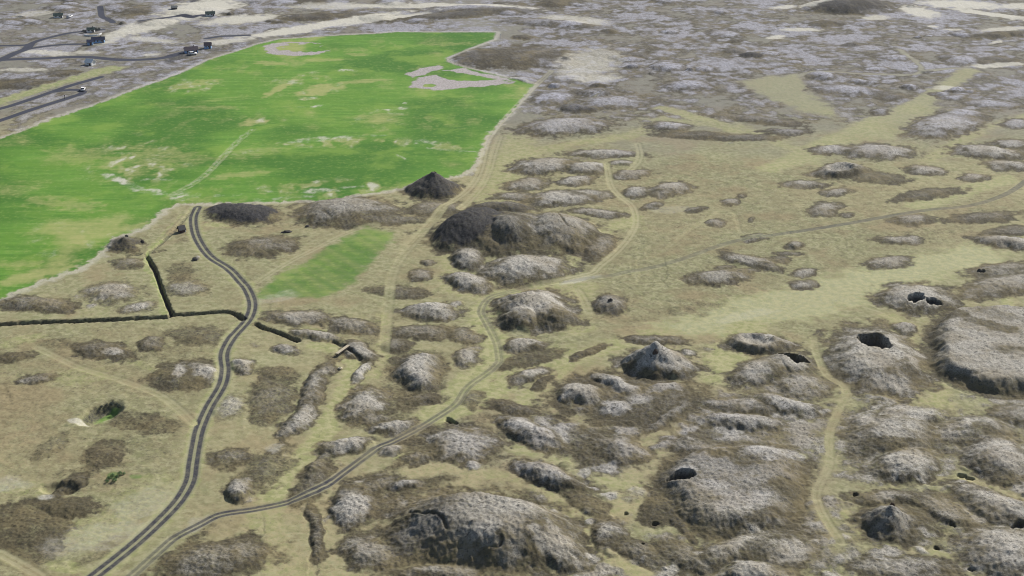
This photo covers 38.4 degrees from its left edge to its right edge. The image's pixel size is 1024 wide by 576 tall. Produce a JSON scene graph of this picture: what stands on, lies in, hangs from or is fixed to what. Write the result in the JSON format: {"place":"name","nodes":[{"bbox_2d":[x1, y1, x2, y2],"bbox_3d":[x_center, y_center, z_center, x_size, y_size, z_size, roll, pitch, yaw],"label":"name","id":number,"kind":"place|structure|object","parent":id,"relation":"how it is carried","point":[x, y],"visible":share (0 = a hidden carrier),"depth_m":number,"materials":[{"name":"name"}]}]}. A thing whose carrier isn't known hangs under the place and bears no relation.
{"place":"outdoors","nodes":[
{"label":"outdoors","id":0,"kind":"place"},
{"bbox_2d":[0,6,250,121],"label":"road","id":1,"kind":"structure","parent":0,"point":[30,45],"depth_m":697.72,"materials":[{"name":"grey asphalt"}]},
{"bbox_2d":[87,206,256,575],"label":"gravel road","id":2,"kind":"structure","parent":0,"point":[181,496],"depth_m":351.62,"materials":[{"name":"grey gravel"}]},
{"bbox_2d":[0,32,532,298],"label":"field","id":3,"kind":"structure","parent":0,"point":[319,118],"depth_m":569.60,"materials":[{"name":"green plant"}]},
{"bbox_2d":[257,225,392,298],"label":"field","id":4,"kind":"structure","parent":0,"point":[328,270],"depth_m":440.85,"materials":[{"name":"green plant"}]},
{"bbox_2d":[126,278,551,575],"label":"track","id":5,"kind":"structure","parent":0,"point":[145,563],"depth_m":334.71,"materials":[{"name":"beige soil"}]},
{"bbox_2d":[401,70,553,250],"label":"track","id":6,"kind":"structure","parent":0,"point":[429,222],"depth_m":530.55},
{"bbox_2d":[0,0,1023,575],"bbox_3d":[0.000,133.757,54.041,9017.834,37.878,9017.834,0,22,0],"label":"ground","id":7,"kind":"structure","parent":0,"point":[786,104],"depth_m":418.33,"materials":[{"name":"plant"}]},
{"bbox_2d":[0,296,74,312],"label":"mound","id":8,"kind":"object","parent":7,"relation":"on","point":[34,303],"visible":1,"depth_m":413.66,"materials":[{"name":"grey stone"}]},
{"bbox_2d":[53,13,62,17],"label":"cabin","id":9,"kind":"object","parent":7,"relation":"on","point":[57,15],"visible":1,"depth_m":782.37,"materials":[{"name":"white paint"}]},
{"bbox_2d":[84,58,95,65],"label":"hut","id":10,"kind":"object","parent":7,"relation":"on","point":[89,62],"visible":1,"depth_m":682.89,"materials":[{"name":"white paint"}]},
{"bbox_2d":[86,39,93,44],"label":"shed","id":11,"kind":"structure","parent":7,"relation":"on","point":[89,41],"depth_m":720.96,"materials":[{"name":"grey metal"}]},
{"bbox_2d":[86,26,94,32],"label":"cabin","id":12,"kind":"object","parent":7,"relation":"on","point":[90,29],"visible":1,"depth_m":748.64,"materials":[{"name":"white paint"}]},
{"bbox_2d":[91,36,104,42],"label":"cabin","id":13,"kind":"object","parent":7,"relation":"on","point":[100,39],"visible":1,"depth_m":726.16,"materials":[{"name":"blue paint"}]},
{"bbox_2d":[82,282,141,302],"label":"mound","id":14,"kind":"object","parent":7,"relation":"on","point":[113,292],"visible":1,"depth_m":421.86,"materials":[{"name":"grey stone"}]},
{"bbox_2d":[106,237,142,251],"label":"mound","id":15,"kind":"object","parent":7,"relation":"on","point":[125,243],"visible":1,"depth_m":457.74,"materials":[{"name":"grey stone"}]},
{"bbox_2d":[176,225,185,232],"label":"shed","id":16,"kind":"structure","parent":7,"relation":"on","point":[181,228],"depth_m":470.32,"materials":[{"name":"brown"}]},
{"bbox_2d":[0,211,362,361],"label":"ditch","id":17,"kind":"object","parent":7,"relation":"in","point":[358,357],"visible":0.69,"depth_m":417.14,"materials":[{"name":"brown soil"}]},
{"bbox_2d":[335,345,349,354],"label":"plank bridge","id":18,"kind":"structure","parent":17,"relation":"on","point":[344,348],"depth_m":384.63,"materials":[{"name":"beige wood"}]},
{"bbox_2d":[149,360,218,389],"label":"mound","id":19,"kind":"object","parent":7,"relation":"on","point":[192,375],"visible":1,"depth_m":370.08,"materials":[{"name":"grey stone"}]},
{"bbox_2d":[183,45,197,53],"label":"house","id":20,"kind":"structure","parent":7,"relation":"on","point":[193,48],"depth_m":707.22,"materials":[{"name":"white paint"}]},
{"bbox_2d":[204,42,211,48],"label":"house","id":21,"kind":"structure","parent":7,"relation":"on","point":[207,45],"depth_m":715.28,"materials":[{"name":"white paint"}]},
{"bbox_2d":[205,10,214,15],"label":"cabin","id":22,"kind":"object","parent":7,"relation":"on","point":[210,13],"visible":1,"depth_m":784.69,"materials":[{"name":"white paint"}]},
{"bbox_2d":[157,539,275,575],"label":"mound","id":23,"kind":"object","parent":7,"relation":"on","point":[231,557],"visible":1,"depth_m":291.12,"materials":[{"name":"grey stone"}]},
{"bbox_2d":[225,476,252,502],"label":"mound","id":24,"kind":"object","parent":7,"relation":"on","point":[238,490],"visible":1,"depth_m":316.49,"materials":[{"name":"grey stone"}]},
{"bbox_2d":[230,359,252,374],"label":"mound","id":25,"kind":"object","parent":7,"relation":"on","point":[241,366],"visible":1,"depth_m":375.04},
{"bbox_2d":[206,203,279,222],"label":"mound","id":26,"kind":"object","parent":7,"relation":"on","point":[238,212],"visible":1,"depth_m":483.76,"materials":[{"name":"grey stone"}]},
{"bbox_2d":[229,236,296,256],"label":"mound","id":27,"kind":"object","parent":7,"relation":"on","point":[258,246],"visible":1,"depth_m":456.46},
{"bbox_2d":[265,310,333,325],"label":"mound","id":28,"kind":"object","parent":7,"relation":"on","point":[293,318],"visible":1,"depth_m":404.95,"materials":[{"name":"grey stone"}]},
{"bbox_2d":[294,357,335,418],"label":"mound","id":29,"kind":"object","parent":7,"relation":"on","point":[315,383],"visible":1,"depth_m":363.87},
{"bbox_2d":[319,436,372,455],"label":"mound","id":30,"kind":"object","parent":7,"relation":"on","point":[339,447],"visible":1,"depth_m":335.42,"materials":[{"name":"grey stone"}]},
{"bbox_2d":[298,197,403,226],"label":"mound","id":31,"kind":"object","parent":7,"relation":"on","point":[349,211],"visible":1,"depth_m":483.60,"materials":[{"name":"grey stone"}]},
{"bbox_2d":[328,481,375,530],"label":"mound","id":32,"kind":"object","parent":7,"relation":"on","point":[353,507],"visible":1,"depth_m":310.26,"materials":[{"name":"grey stone"}]},
{"bbox_2d":[343,338,376,362],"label":"mound","id":33,"kind":"object","parent":7,"relation":"on","point":[364,352],"visible":1,"depth_m":384.71,"materials":[{"name":"grey stone"}]},
{"bbox_2d":[338,388,387,421],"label":"mound","id":34,"kind":"object","parent":7,"relation":"on","point":[360,404],"visible":1,"depth_m":354.34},
{"bbox_2d":[389,352,446,395],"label":"mound","id":35,"kind":"object","parent":7,"relation":"on","point":[417,373],"visible":1,"depth_m":370.91,"materials":[{"name":"grey stone"}]},
{"bbox_2d":[401,302,458,320],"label":"mound","id":36,"kind":"object","parent":7,"relation":"on","point":[432,311],"visible":1,"depth_m":408.16,"materials":[{"name":"grey stone"}]},
{"bbox_2d":[404,172,462,198],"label":"mound","id":37,"kind":"object","parent":7,"relation":"on","point":[436,185],"visible":1,"depth_m":506.70,"materials":[{"name":"grey stone"}]},
{"bbox_2d":[428,427,502,463],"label":"mound","id":38,"kind":"object","parent":7,"relation":"on","point":[453,445],"visible":1,"depth_m":336.05,"materials":[{"name":"grey stone"}]},
{"bbox_2d":[449,247,482,269],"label":"mound","id":39,"kind":"object","parent":7,"relation":"on","point":[468,258],"visible":1,"depth_m":445.16,"materials":[{"name":"grey stone"}]},
{"bbox_2d":[445,272,493,291],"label":"mound","id":40,"kind":"object","parent":7,"relation":"on","point":[463,281],"visible":1,"depth_m":428.24,"materials":[{"name":"grey stone"}]},
{"bbox_2d":[382,491,583,573],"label":"mound","id":41,"kind":"object","parent":7,"relation":"on","point":[481,532],"visible":1,"depth_m":295.81,"materials":[{"name":"grey stone"}]},
{"bbox_2d":[469,201,533,212],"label":"mound","id":42,"kind":"object","parent":7,"relation":"on","point":[508,206],"visible":0.78,"depth_m":489.02,"materials":[{"name":"grey stone"}]},
{"bbox_2d":[456,46,570,67],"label":"mound","id":43,"kind":"object","parent":7,"relation":"on","point":[509,57],"visible":1,"depth_m":692.68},
{"bbox_2d":[434,207,594,255],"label":"mound","id":44,"kind":"object","parent":7,"relation":"on","point":[487,229],"visible":1,"depth_m":459.39,"materials":[{"name":"grey stone"}]},
{"bbox_2d":[502,338,546,351],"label":"mound","id":45,"kind":"object","parent":7,"relation":"on","point":[520,344],"visible":1,"depth_m":387.67,"materials":[{"name":"grey stone"}]},
{"bbox_2d":[479,254,572,284],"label":"mound","id":46,"kind":"object","parent":7,"relation":"on","point":[522,269],"visible":1,"depth_m":435.44,"materials":[{"name":"grey stone"}]},
{"bbox_2d":[496,416,566,450],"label":"mound","id":47,"kind":"object","parent":7,"relation":"on","point":[526,430],"visible":1,"depth_m":340.26,"materials":[{"name":"grey stone"}]},
{"bbox_2d":[498,289,572,329],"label":"mound","id":48,"kind":"object","parent":7,"relation":"on","point":[537,309],"visible":1,"depth_m":407.13,"materials":[{"name":"grey stone"}]},
{"bbox_2d":[511,158,581,173],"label":"mound","id":49,"kind":"object","parent":7,"relation":"on","point":[546,165],"visible":1,"depth_m":532.61,"materials":[{"name":"grey stone"}]},
{"bbox_2d":[512,460,591,490],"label":"mound","id":50,"kind":"object","parent":7,"relation":"on","point":[552,476],"visible":1,"depth_m":321.65,"materials":[{"name":"grey stone"}]},
{"bbox_2d":[523,190,599,206],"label":"mound","id":51,"kind":"object","parent":7,"relation":"on","point":[555,198],"visible":1,"depth_m":499.68,"materials":[{"name":"grey stone"}]},
{"bbox_2d":[520,117,611,134],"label":"mound","id":52,"kind":"object","parent":7,"relation":"on","point":[562,126],"visible":1,"depth_m":581.87,"materials":[{"name":"grey stone"}]},
{"bbox_2d":[557,383,603,404],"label":"mound","id":53,"kind":"object","parent":7,"relation":"on","point":[578,393],"visible":1,"depth_m":358.98,"materials":[{"name":"grey stone"}]},
{"bbox_2d":[585,233,616,261],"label":"mound","id":54,"kind":"object","parent":7,"relation":"on","point":[600,247],"visible":1,"depth_m":456.98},
{"bbox_2d":[593,295,625,314],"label":"mound","id":55,"kind":"object","parent":7,"relation":"on","point":[603,305],"visible":1,"depth_m":412.28,"materials":[{"name":"grey stone"}]},
{"bbox_2d":[590,372,642,398],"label":"mound","id":56,"kind":"object","parent":7,"relation":"on","point":[618,385],"visible":1,"depth_m":364.00,"materials":[{"name":"grey stone"}]},
{"bbox_2d":[590,434,648,464],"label":"mound","id":57,"kind":"object","parent":7,"relation":"on","point":[620,449],"visible":1,"depth_m":333.52,"materials":[{"name":"grey stone"}]},
{"bbox_2d":[620,341,698,380],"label":"mound","id":58,"kind":"object","parent":7,"relation":"on","point":[664,363],"visible":0.99,"depth_m":372.90,"materials":[{"name":"grey stone"}]},
{"bbox_2d":[647,122,689,130],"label":"mound","id":59,"kind":"object","parent":7,"relation":"on","point":[666,126],"visible":1,"depth_m":583.63,"materials":[{"name":"grey stone"}]},
{"bbox_2d":[649,182,690,196],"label":"mound","id":60,"kind":"object","parent":7,"relation":"on","point":[668,188],"visible":1,"depth_m":509.74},
{"bbox_2d":[663,80,711,90],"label":"mound","id":61,"kind":"object","parent":7,"relation":"on","point":[690,85],"visible":1,"depth_m":644.91,"materials":[{"name":"grey stone"}]},
{"bbox_2d":[652,441,812,540],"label":"mound","id":62,"kind":"object","parent":7,"relation":"on","point":[714,490],"visible":1,"depth_m":315.43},
{"bbox_2d":[693,412,786,430],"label":"mound","id":63,"kind":"object","parent":7,"relation":"on","point":[751,422],"visible":1,"depth_m":346.69,"materials":[{"name":"grey stone"}]},
{"bbox_2d":[718,559,795,575],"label":"mound","id":64,"kind":"object","parent":7,"relation":"on","point":[737,567],"visible":1,"depth_m":286.55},
{"bbox_2d":[725,333,795,354],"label":"mound","id":65,"kind":"object","parent":7,"relation":"on","point":[761,344],"visible":1,"depth_m":387.75,"materials":[{"name":"grey stone"}]},
{"bbox_2d":[728,352,804,386],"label":"mound","id":66,"kind":"object","parent":7,"relation":"on","point":[764,369],"visible":0.95,"depth_m":371.30,"materials":[{"name":"grey stone"}]},
{"bbox_2d":[812,162,868,178],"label":"mound","id":67,"kind":"object","parent":7,"relation":"on","point":[840,169],"visible":1,"depth_m":527.96,"materials":[{"name":"grey stone"}]},
{"bbox_2d":[805,0,890,12],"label":"mound","id":68,"kind":"object","parent":7,"relation":"on","point":[847,6],"visible":1,"depth_m":799.92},
{"bbox_2d":[834,144,916,159],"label":"mound","id":69,"kind":"object","parent":7,"relation":"on","point":[873,151],"visible":1,"depth_m":551.27,"materials":[{"name":"grey stone"}]},
{"bbox_2d":[822,327,929,395],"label":"mound","id":70,"kind":"object","parent":7,"relation":"on","point":[877,360],"visible":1,"depth_m":375.55,"materials":[{"name":"grey stone"}]},
{"bbox_2d":[859,505,913,541],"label":"mound","id":71,"kind":"object","parent":7,"relation":"on","point":[891,523],"visible":1,"depth_m":302.26,"materials":[{"name":"grey stone"}]},
{"bbox_2d":[845,407,946,457],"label":"mound","id":72,"kind":"object","parent":7,"relation":"on","point":[878,433],"visible":1,"depth_m":340.64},
{"bbox_2d":[869,448,938,483],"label":"mound","id":73,"kind":"object","parent":7,"relation":"on","point":[905,465],"visible":1,"depth_m":325.63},
{"bbox_2d":[878,284,959,312],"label":"mound","id":74,"kind":"object","parent":7,"relation":"on","point":[915,297],"visible":1,"depth_m":416.83,"materials":[{"name":"grey stone"}]},
{"bbox_2d":[907,110,987,137],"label":"mound","id":75,"kind":"object","parent":7,"relation":"on","point":[950,123],"visible":1,"depth_m":584.89,"materials":[{"name":"grey stone"}]},
{"bbox_2d":[925,305,1023,399],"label":"mound","id":76,"kind":"object","parent":7,"relation":"on","point":[979,349],"visible":1,"depth_m":380.94,"materials":[{"name":"grey stone"}]},
{"bbox_2d":[953,144,1023,159],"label":"mound","id":77,"kind":"object","parent":7,"relation":"on","point":[977,150],"visible":1,"depth_m":550.15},
{"bbox_2d":[959,526,1023,575],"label":"mound","id":78,"kind":"object","parent":7,"relation":"on","point":[997,550],"visible":1,"depth_m":292.92,"materials":[{"name":"grey stone"}]},
{"bbox_2d":[963,428,1023,483],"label":"mound","id":79,"kind":"object","parent":7,"relation":"on","point":[992,455],"visible":1,"depth_m":328.70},
{"bbox_2d":[973,235,1023,249],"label":"mound","id":80,"kind":"object","parent":7,"relation":"on","point":[1007,241],"visible":1,"depth_m":460.30,"materials":[{"name":"grey stone"}]},
{"bbox_2d":[548,164,638,284],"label":"track","id":81,"kind":"structure","parent":0,"point":[625,241],"depth_m":468.62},
{"bbox_2d":[556,179,1023,283],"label":"track","id":82,"kind":"structure","parent":0,"point":[1018,186],"depth_m":470.26,"materials":[{"name":"beige soil"}]}
]}

